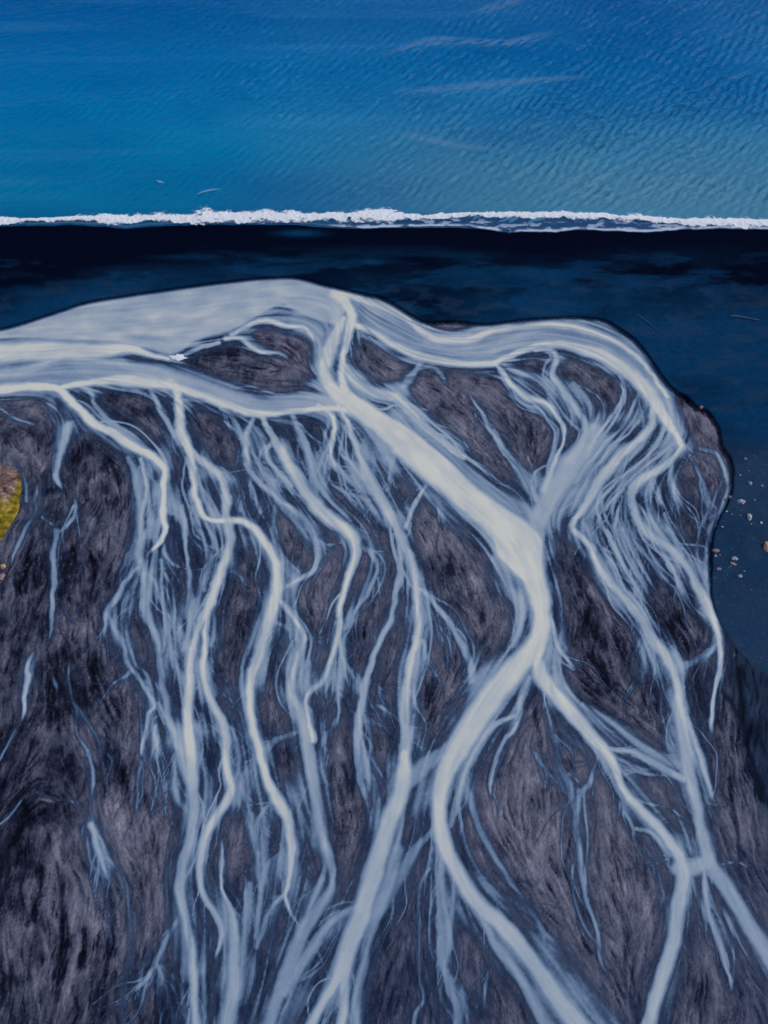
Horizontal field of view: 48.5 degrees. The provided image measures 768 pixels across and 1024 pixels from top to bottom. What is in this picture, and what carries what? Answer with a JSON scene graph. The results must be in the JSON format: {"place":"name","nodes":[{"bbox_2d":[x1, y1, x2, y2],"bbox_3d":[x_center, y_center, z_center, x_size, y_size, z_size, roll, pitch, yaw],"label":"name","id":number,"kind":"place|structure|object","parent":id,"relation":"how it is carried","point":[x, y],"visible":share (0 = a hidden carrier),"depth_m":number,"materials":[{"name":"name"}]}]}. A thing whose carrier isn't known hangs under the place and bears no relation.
{"place":"outdoors","nodes":[
{"label":"outdoors","id":0,"kind":"place"},
{"bbox_2d":[18,649,35,721],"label":"stream","id":1,"kind":"structure","parent":0,"point":[29,667],"depth_m":147.21,"materials":[{"name":"liquid"}]},
{"bbox_2d":[37,529,83,639],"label":"stream","id":2,"kind":"structure","parent":0,"point":[58,538],"depth_m":158.28,"materials":[{"name":"liquid"}]},
{"bbox_2d":[51,414,80,489],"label":"stream","id":3,"kind":"structure","parent":0,"point":[63,436],"depth_m":173.91,"materials":[{"name":"liquid"}]},
{"bbox_2d":[67,663,99,822],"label":"stream","id":4,"kind":"structure","parent":0,"point":[88,754],"depth_m":140.25,"materials":[{"name":"liquid"}]},
{"bbox_2d":[0,343,175,364],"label":"river","id":5,"kind":"structure","parent":0,"point":[13,351],"depth_m":187.35,"materials":[{"name":"liquid"}]},
{"bbox_2d":[0,385,178,564],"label":"stream","id":6,"kind":"structure","parent":0,"point":[161,465],"depth_m":173.64,"materials":[{"name":"liquid"}]},
{"bbox_2d":[78,810,117,897],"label":"stream","id":7,"kind":"structure","parent":0,"point":[101,868],"depth_m":131.81,"materials":[{"name":"liquid"}]},
{"bbox_2d":[0,354,196,395],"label":"river","id":8,"kind":"structure","parent":0,"point":[78,373],"depth_m":183.97,"materials":[{"name":"liquid"}]},
{"bbox_2d":[84,387,132,435],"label":"stream","id":9,"kind":"structure","parent":0,"point":[99,411],"depth_m":177.90,"materials":[{"name":"liquid"}]},
{"bbox_2d":[89,565,139,655],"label":"stream","id":10,"kind":"structure","parent":0,"point":[111,606],"depth_m":154.37,"materials":[{"name":"liquid"}]},
{"bbox_2d":[99,849,142,1023],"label":"stream","id":11,"kind":"structure","parent":0,"point":[110,861],"depth_m":126.63,"materials":[{"name":"liquid"}]},
{"bbox_2d":[119,540,139,603],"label":"stream","id":12,"kind":"structure","parent":0,"point":[130,556],"depth_m":158.84,"materials":[{"name":"liquid"}]},
{"bbox_2d":[119,583,144,668],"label":"stream","id":13,"kind":"structure","parent":0,"point":[126,610],"depth_m":153.63,"materials":[{"name":"liquid"}]},
{"bbox_2d":[123,453,142,541],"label":"stream","id":14,"kind":"structure","parent":0,"point":[136,496],"depth_m":167.46,"materials":[{"name":"liquid"}]},
{"bbox_2d":[107,613,159,758],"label":"stream","id":15,"kind":"structure","parent":0,"point":[151,697],"depth_m":146.63,"materials":[{"name":"liquid"}]},
{"bbox_2d":[149,717,165,773],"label":"stream","id":16,"kind":"structure","parent":0,"point":[157,747],"depth_m":140.94,"materials":[{"name":"liquid"}]},
{"bbox_2d":[144,384,178,441],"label":"stream","id":17,"kind":"structure","parent":0,"point":[172,435],"depth_m":177.88,"materials":[{"name":"liquid"}]},
{"bbox_2d":[142,911,182,963],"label":"stream","id":18,"kind":"structure","parent":0,"point":[169,933],"depth_m":126.02,"materials":[{"name":"liquid"}]},
{"bbox_2d":[136,456,192,788],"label":"stream","id":19,"kind":"structure","parent":0,"point":[146,573],"depth_m":153.65,"materials":[{"name":"liquid"}]},
{"bbox_2d":[152,553,187,690],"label":"stream","id":20,"kind":"structure","parent":0,"point":[169,624],"depth_m":152.91,"materials":[{"name":"liquid"}]},
{"bbox_2d":[92,444,248,1023],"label":"stream","id":21,"kind":"structure","parent":0,"point":[194,1008],"depth_m":137.95,"materials":[{"name":"liquid"}]},
{"bbox_2d":[153,743,191,815],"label":"stream","id":22,"kind":"structure","parent":0,"point":[172,786],"depth_m":137.60,"materials":[{"name":"liquid"}]},
{"bbox_2d":[0,278,351,361],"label":"lagoon","id":23,"kind":"structure","parent":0,"point":[167,324],"depth_m":193.13,"materials":[{"name":"liquid"}]},
{"bbox_2d":[174,496,199,654],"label":"stream","id":24,"kind":"structure","parent":0,"point":[185,608],"depth_m":155.32,"materials":[{"name":"liquid"}]},
{"bbox_2d":[89,388,307,923],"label":"stream","id":25,"kind":"structure","parent":0,"point":[253,673],"depth_m":148.96,"materials":[{"name":"liquid"}]},
{"bbox_2d":[193,524,215,594],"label":"stream","id":26,"kind":"structure","parent":0,"point":[206,570],"depth_m":159.84,"materials":[{"name":"liquid"}]},
{"bbox_2d":[188,502,222,560],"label":"stream","id":27,"kind":"structure","parent":0,"point":[200,519],"depth_m":163.32,"materials":[{"name":"liquid"}]},
{"bbox_2d":[64,354,354,430],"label":"river","id":28,"kind":"structure","parent":0,"point":[242,395],"depth_m":180.59,"materials":[{"name":"liquid"}]},
{"bbox_2d":[192,587,239,960],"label":"stream","id":29,"kind":"structure","parent":0,"point":[215,814],"depth_m":136.51,"materials":[{"name":"liquid"}]},
{"bbox_2d":[212,833,243,1023],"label":"stream","id":30,"kind":"structure","parent":0,"point":[225,989],"depth_m":124.32,"materials":[{"name":"liquid"}]},
{"bbox_2d":[120,388,346,420],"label":"river","id":31,"kind":"structure","parent":0,"point":[241,412],"depth_m":178.88,"materials":[{"name":"liquid"}]},
{"bbox_2d":[218,466,252,514],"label":"stream","id":32,"kind":"structure","parent":0,"point":[241,504],"depth_m":168.07,"materials":[{"name":"liquid"}]},
{"bbox_2d":[223,721,249,784],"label":"stream","id":33,"kind":"structure","parent":0,"point":[241,770],"depth_m":140.43,"materials":[{"name":"liquid"}]},
{"bbox_2d":[236,870,256,999],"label":"stream","id":34,"kind":"structure","parent":0,"point":[245,915],"depth_m":126.69,"materials":[{"name":"liquid"}]},
{"bbox_2d":[238,932,273,1012],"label":"stream","id":35,"kind":"structure","parent":0,"point":[249,979],"depth_m":123.40,"materials":[{"name":"liquid"}]},
{"bbox_2d":[223,334,289,362],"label":"stream","id":36,"kind":"structure","parent":0,"point":[248,342],"depth_m":188.15,"materials":[{"name":"liquid"}]},
{"bbox_2d":[245,799,273,940],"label":"stream","id":37,"kind":"structure","parent":0,"point":[259,846],"depth_m":132.10,"materials":[{"name":"liquid"}]},
{"bbox_2d":[250,455,271,522],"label":"stream","id":38,"kind":"structure","parent":0,"point":[260,470],"depth_m":167.94,"materials":[{"name":"liquid"}]},
{"bbox_2d":[252,888,294,947],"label":"stream","id":39,"kind":"structure","parent":0,"point":[271,913],"depth_m":127.66,"materials":[{"name":"liquid"}]},
{"bbox_2d":[261,843,289,888],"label":"stream","id":40,"kind":"structure","parent":0,"point":[271,866],"depth_m":131.18,"materials":[{"name":"liquid"}]},
{"bbox_2d":[257,437,295,494],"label":"stream","id":41,"kind":"structure","parent":0,"point":[280,477],"depth_m":171.00,"materials":[{"name":"liquid"}]},
{"bbox_2d":[231,315,322,348],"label":"stream","id":42,"kind":"structure","parent":0,"point":[314,340],"depth_m":191.01,"materials":[{"name":"liquid"}]},
{"bbox_2d":[235,416,326,592],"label":"stream","id":43,"kind":"structure","parent":0,"point":[273,489],"depth_m":165.84,"materials":[{"name":"liquid"}]},
{"bbox_2d":[266,498,296,579],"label":"stream","id":44,"kind":"structure","parent":0,"point":[287,567],"depth_m":161.34,"materials":[{"name":"liquid"}]},
{"bbox_2d":[248,596,341,1023],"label":"stream","id":45,"kind":"structure","parent":0,"point":[295,666],"depth_m":136.18,"materials":[{"name":"liquid"}]},
{"bbox_2d":[287,411,325,492],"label":"stream","id":46,"kind":"structure","parent":0,"point":[300,430],"depth_m":174.25,"materials":[{"name":"liquid"}]},
{"bbox_2d":[295,865,328,934],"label":"stream","id":47,"kind":"structure","parent":0,"point":[306,904],"depth_m":128.64,"materials":[{"name":"liquid"}]},
{"bbox_2d":[295,437,329,502],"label":"stream","id":48,"kind":"structure","parent":0,"point":[306,461],"depth_m":170.50,"materials":[{"name":"liquid"}]},
{"bbox_2d":[259,415,376,743],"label":"stream","id":49,"kind":"structure","parent":0,"point":[345,529],"depth_m":162.49,"materials":[{"name":"liquid"}]},
{"bbox_2d":[282,902,360,1002],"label":"stream","id":50,"kind":"structure","parent":0,"point":[297,987],"depth_m":124.73,"materials":[{"name":"liquid"}]},
{"bbox_2d":[307,324,345,396],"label":"river","id":51,"kind":"structure","parent":0,"point":[322,362],"depth_m":185.66,"materials":[{"name":"liquid"}]},
{"bbox_2d":[317,403,344,482],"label":"stream","id":52,"kind":"structure","parent":0,"point":[333,423],"depth_m":175.40,"materials":[{"name":"liquid"}]},
{"bbox_2d":[325,659,348,734],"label":"stream","id":53,"kind":"structure","parent":0,"point":[337,690],"depth_m":146.06,"materials":[{"name":"liquid"}]},
{"bbox_2d":[327,956,356,1023],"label":"river","id":54,"kind":"structure","parent":0,"point":[340,1011],"depth_m":121.77,"materials":[{"name":"liquid"}]},
{"bbox_2d":[322,470,373,510],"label":"stream","id":55,"kind":"structure","parent":0,"point":[359,500],"depth_m":167.46,"materials":[{"name":"liquid"}]},
{"bbox_2d":[335,318,360,383],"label":"river","id":56,"kind":"structure","parent":0,"point":[345,350],"depth_m":187.51,"materials":[{"name":"liquid"}]},
{"bbox_2d":[292,751,419,1023],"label":"river","id":57,"kind":"structure","parent":0,"point":[351,928],"depth_m":129.32,"materials":[{"name":"liquid"}]},
{"bbox_2d":[343,539,386,637],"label":"stream","id":58,"kind":"structure","parent":0,"point":[371,550],"depth_m":157.07,"materials":[{"name":"liquid"}]},
{"bbox_2d":[353,735,387,862],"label":"stream","id":59,"kind":"structure","parent":0,"point":[372,772],"depth_m":137.44,"materials":[{"name":"liquid"}]},
{"bbox_2d":[348,508,407,812],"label":"stream","id":60,"kind":"structure","parent":0,"point":[361,693],"depth_m":148.88,"materials":[{"name":"liquid"}]},
{"bbox_2d":[350,838,405,1023],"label":"river","id":61,"kind":"structure","parent":0,"point":[358,995],"depth_m":125.96,"materials":[{"name":"liquid"}]},
{"bbox_2d":[0,277,767,1023],"bbox_3d":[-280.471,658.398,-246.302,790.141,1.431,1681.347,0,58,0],"label":"mud flat","id":62,"kind":"structure","parent":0,"point":[62,957],"depth_m":141.59,"materials":[{"name":"grey soil"}]},
{"bbox_2d":[0,465,30,539],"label":"mossy mound","id":63,"kind":"object","parent":62,"relation":"on","point":[10,486],"visible":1,"depth_m":166.51,"materials":[{"name":"plant"}]},
{"bbox_2d":[0,0,767,231],"bbox_3d":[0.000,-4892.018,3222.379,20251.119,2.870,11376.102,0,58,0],"label":"sea","id":64,"kind":"structure","parent":0,"point":[655,108],"depth_m":235.48,"materials":[{"name":"liquid"}]},
{"bbox_2d":[0,207,767,231],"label":"breaking wave","id":65,"kind":"object","parent":64,"relation":"on","point":[553,221],"visible":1,"depth_m":210.60,"materials":[{"name":"liquid"}]},
{"bbox_2d":[0,225,767,675],"bbox_3d":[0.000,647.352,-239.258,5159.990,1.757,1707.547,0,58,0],"label":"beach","id":66,"kind":"structure","parent":0,"point":[686,293],"depth_m":197.72,"materials":[{"name":"blue liquid"}]},
{"bbox_2d":[338,404,441,770],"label":"stream","id":67,"kind":"structure","parent":0,"point":[410,738],"depth_m":154.80,"materials":[{"name":"liquid"}]},
{"bbox_2d":[379,823,436,917],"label":"stream","id":68,"kind":"structure","parent":0,"point":[409,860],"depth_m":130.96,"materials":[{"name":"liquid"}]},
{"bbox_2d":[343,360,476,464],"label":"river","id":69,"kind":"structure","parent":0,"point":[358,378],"depth_m":179.45,"materials":[{"name":"liquid"}]},
{"bbox_2d":[411,637,424,718],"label":"stream","id":70,"kind":"structure","parent":0,"point":[416,680],"depth_m":147.12,"materials":[{"name":"liquid"}]},
{"bbox_2d":[409,860,434,1023],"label":"stream","id":71,"kind":"structure","parent":0,"point":[430,867],"depth_m":126.56,"materials":[{"name":"liquid"}]},
{"bbox_2d":[406,738,453,791],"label":"river","id":72,"kind":"structure","parent":0,"point":[425,765],"depth_m":139.64,"materials":[{"name":"liquid"}]},
{"bbox_2d":[329,382,554,650],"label":"river","id":73,"kind":"structure","parent":0,"point":[514,539],"depth_m":166.35,"materials":[{"name":"liquid"}]},
{"bbox_2d":[428,856,464,1023],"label":"stream","id":74,"kind":"structure","parent":0,"point":[439,891],"depth_m":125.85,"materials":[{"name":"liquid"}]},
{"bbox_2d":[439,877,461,975],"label":"stream","id":75,"kind":"structure","parent":0,"point":[454,910],"depth_m":127.19,"materials":[{"name":"liquid"}]},
{"bbox_2d":[420,586,481,687],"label":"stream","id":76,"kind":"structure","parent":0,"point":[460,635],"depth_m":151.26,"materials":[{"name":"liquid"}]},
{"bbox_2d":[399,409,522,507],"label":"river","id":77,"kind":"structure","parent":0,"point":[514,498],"depth_m":169.97,"materials":[{"name":"liquid"}]},
{"bbox_2d":[331,385,631,1023],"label":"river","id":78,"kind":"structure","parent":0,"point":[491,695],"depth_m":137.35,"materials":[{"name":"liquid"}]},
{"bbox_2d":[448,710,516,828],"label":"river","id":79,"kind":"structure","parent":0,"point":[466,772],"depth_m":139.30,"materials":[{"name":"liquid"}]},
{"bbox_2d":[466,864,533,916],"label":"stream","id":80,"kind":"structure","parent":0,"point":[485,884],"depth_m":129.42,"materials":[{"name":"liquid"}]},
{"bbox_2d":[469,395,537,495],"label":"stream","id":81,"kind":"structure","parent":0,"point":[524,477],"depth_m":172.05,"materials":[{"name":"liquid"}]},
{"bbox_2d":[486,554,527,649],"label":"river","id":82,"kind":"structure","parent":0,"point":[502,582],"depth_m":155.38,"materials":[{"name":"liquid"}]},
{"bbox_2d":[487,671,532,809],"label":"stream","id":83,"kind":"structure","parent":0,"point":[524,689],"depth_m":142.48,"materials":[{"name":"liquid"}]},
{"bbox_2d":[476,912,556,1023],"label":"river","id":84,"kind":"structure","parent":0,"point":[515,970],"depth_m":123.77,"materials":[{"name":"liquid"}]},
{"bbox_2d":[348,297,693,448],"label":"river","id":85,"kind":"structure","parent":0,"point":[611,348],"depth_m":188.62,"materials":[{"name":"liquid"}]},
{"bbox_2d":[351,323,693,450],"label":"river","id":86,"kind":"structure","parent":0,"point":[391,348],"depth_m":186.26,"materials":[{"name":"liquid"}]},
{"bbox_2d":[492,362,571,479],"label":"stream","id":87,"kind":"structure","parent":0,"point":[528,398],"depth_m":179.00,"materials":[{"name":"liquid"}]},
{"bbox_2d":[502,362,561,408],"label":"stream","id":88,"kind":"structure","parent":0,"point":[541,381],"depth_m":183.08,"materials":[{"name":"liquid"}]},
{"bbox_2d":[463,780,622,1023],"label":"stream","id":89,"kind":"structure","parent":0,"point":[600,1010],"depth_m":126.69,"materials":[{"name":"liquid"}]},
{"bbox_2d":[535,932,580,992],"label":"stream","id":90,"kind":"structure","parent":0,"point":[552,956],"depth_m":124.17,"materials":[{"name":"liquid"}]},
{"bbox_2d":[532,347,589,436],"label":"stream","id":91,"kind":"structure","parent":0,"point":[573,406],"depth_m":181.61,"materials":[{"name":"liquid"}]},
{"bbox_2d":[542,697,586,817],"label":"stream","id":92,"kind":"structure","parent":0,"point":[568,788],"depth_m":139.12,"materials":[{"name":"liquid"}]},
{"bbox_2d":[550,613,592,670],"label":"stream","id":93,"kind":"structure","parent":0,"point":[560,647],"depth_m":150.24,"materials":[{"name":"liquid"}]},
{"bbox_2d":[516,417,628,560],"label":"river","id":94,"kind":"structure","parent":0,"point":[565,487],"depth_m":169.20,"materials":[{"name":"liquid"}]},
{"bbox_2d":[567,379,602,429],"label":"stream","id":95,"kind":"structure","parent":0,"point":[578,390],"depth_m":180.16,"materials":[{"name":"liquid"}]},
{"bbox_2d":[560,739,617,971],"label":"stream","id":96,"kind":"structure","parent":0,"point":[576,829],"depth_m":132.12,"materials":[{"name":"liquid"}]},
{"bbox_2d":[594,478,633,586],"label":"stream","id":97,"kind":"structure","parent":0,"point":[601,524],"depth_m":162.45,"materials":[{"name":"liquid"}]},
{"bbox_2d":[531,648,701,1023],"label":"river","id":98,"kind":"structure","parent":0,"point":[549,680],"depth_m":135.30,"materials":[{"name":"liquid"}]},
{"bbox_2d":[597,536,644,608],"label":"stream","id":99,"kind":"structure","parent":0,"point":[608,557],"depth_m":158.49,"materials":[{"name":"liquid"}]},
{"bbox_2d":[587,434,667,518],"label":"stream","id":100,"kind":"structure","parent":0,"point":[613,484],"depth_m":169.08,"materials":[{"name":"liquid"}]},
{"bbox_2d":[609,493,646,604],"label":"stream","id":101,"kind":"structure","parent":0,"point":[638,587],"depth_m":160.41,"materials":[{"name":"liquid"}]},
{"bbox_2d":[578,696,682,770],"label":"stream","id":102,"kind":"structure","parent":0,"point":[616,729],"depth_m":141.84,"materials":[{"name":"liquid"}]},
{"bbox_2d":[625,633,654,698],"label":"stream","id":103,"kind":"structure","parent":0,"point":[641,647],"depth_m":149.16,"materials":[{"name":"liquid"}]},
{"bbox_2d":[621,487,662,609],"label":"stream","id":104,"kind":"structure","parent":0,"point":[643,575],"depth_m":159.74,"materials":[{"name":"liquid"}]},
{"bbox_2d":[618,428,667,483],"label":"stream","id":105,"kind":"structure","parent":0,"point":[658,438],"depth_m":172.19,"materials":[{"name":"liquid"}]},
{"bbox_2d":[605,739,686,788],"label":"stream","id":106,"kind":"structure","parent":0,"point":[638,755],"depth_m":139.83,"materials":[{"name":"liquid"}]},
{"bbox_2d":[628,512,675,598],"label":"stream","id":107,"kind":"structure","parent":0,"point":[661,572],"depth_m":160.19,"materials":[{"name":"liquid"}]},
{"bbox_2d":[635,496,688,608],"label":"stream","id":108,"kind":"structure","parent":0,"point":[650,519],"depth_m":159.85,"materials":[{"name":"liquid"}]},
{"bbox_2d":[566,409,767,988],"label":"river","id":109,"kind":"structure","parent":0,"point":[677,738],"depth_m":143.93,"materials":[{"name":"liquid"}]},
{"bbox_2d":[637,849,708,877],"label":"river","id":110,"kind":"structure","parent":0,"point":[696,862],"depth_m":131.28,"materials":[{"name":"liquid"}]},
{"bbox_2d":[655,508,691,555],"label":"stream","id":111,"kind":"structure","parent":0,"point":[665,522],"depth_m":163.07,"materials":[{"name":"liquid"}]},
{"bbox_2d":[628,446,725,746],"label":"stream","id":112,"kind":"structure","parent":0,"point":[687,565],"depth_m":159.50,"materials":[{"name":"liquid"}]},
{"bbox_2d":[660,461,693,521],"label":"stream","id":113,"kind":"structure","parent":0,"point":[677,498],"depth_m":167.81,"materials":[{"name":"liquid"}]},
{"bbox_2d":[682,449,717,516],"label":"stream","id":114,"kind":"structure","parent":0,"point":[709,502],"depth_m":167.57,"materials":[{"name":"liquid"}]},
{"bbox_2d":[684,714,723,806],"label":"stream","id":115,"kind":"structure","parent":0,"point":[702,764],"depth_m":139.65,"materials":[{"name":"liquid"}]},
{"bbox_2d":[693,443,730,610],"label":"stream","id":116,"kind":"structure","parent":0,"point":[703,561],"depth_m":163.90,"materials":[{"name":"liquid"}]},
{"bbox_2d":[699,865,736,991],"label":"stream","id":117,"kind":"structure","parent":0,"point":[723,942],"depth_m":126.41,"materials":[{"name":"liquid"}]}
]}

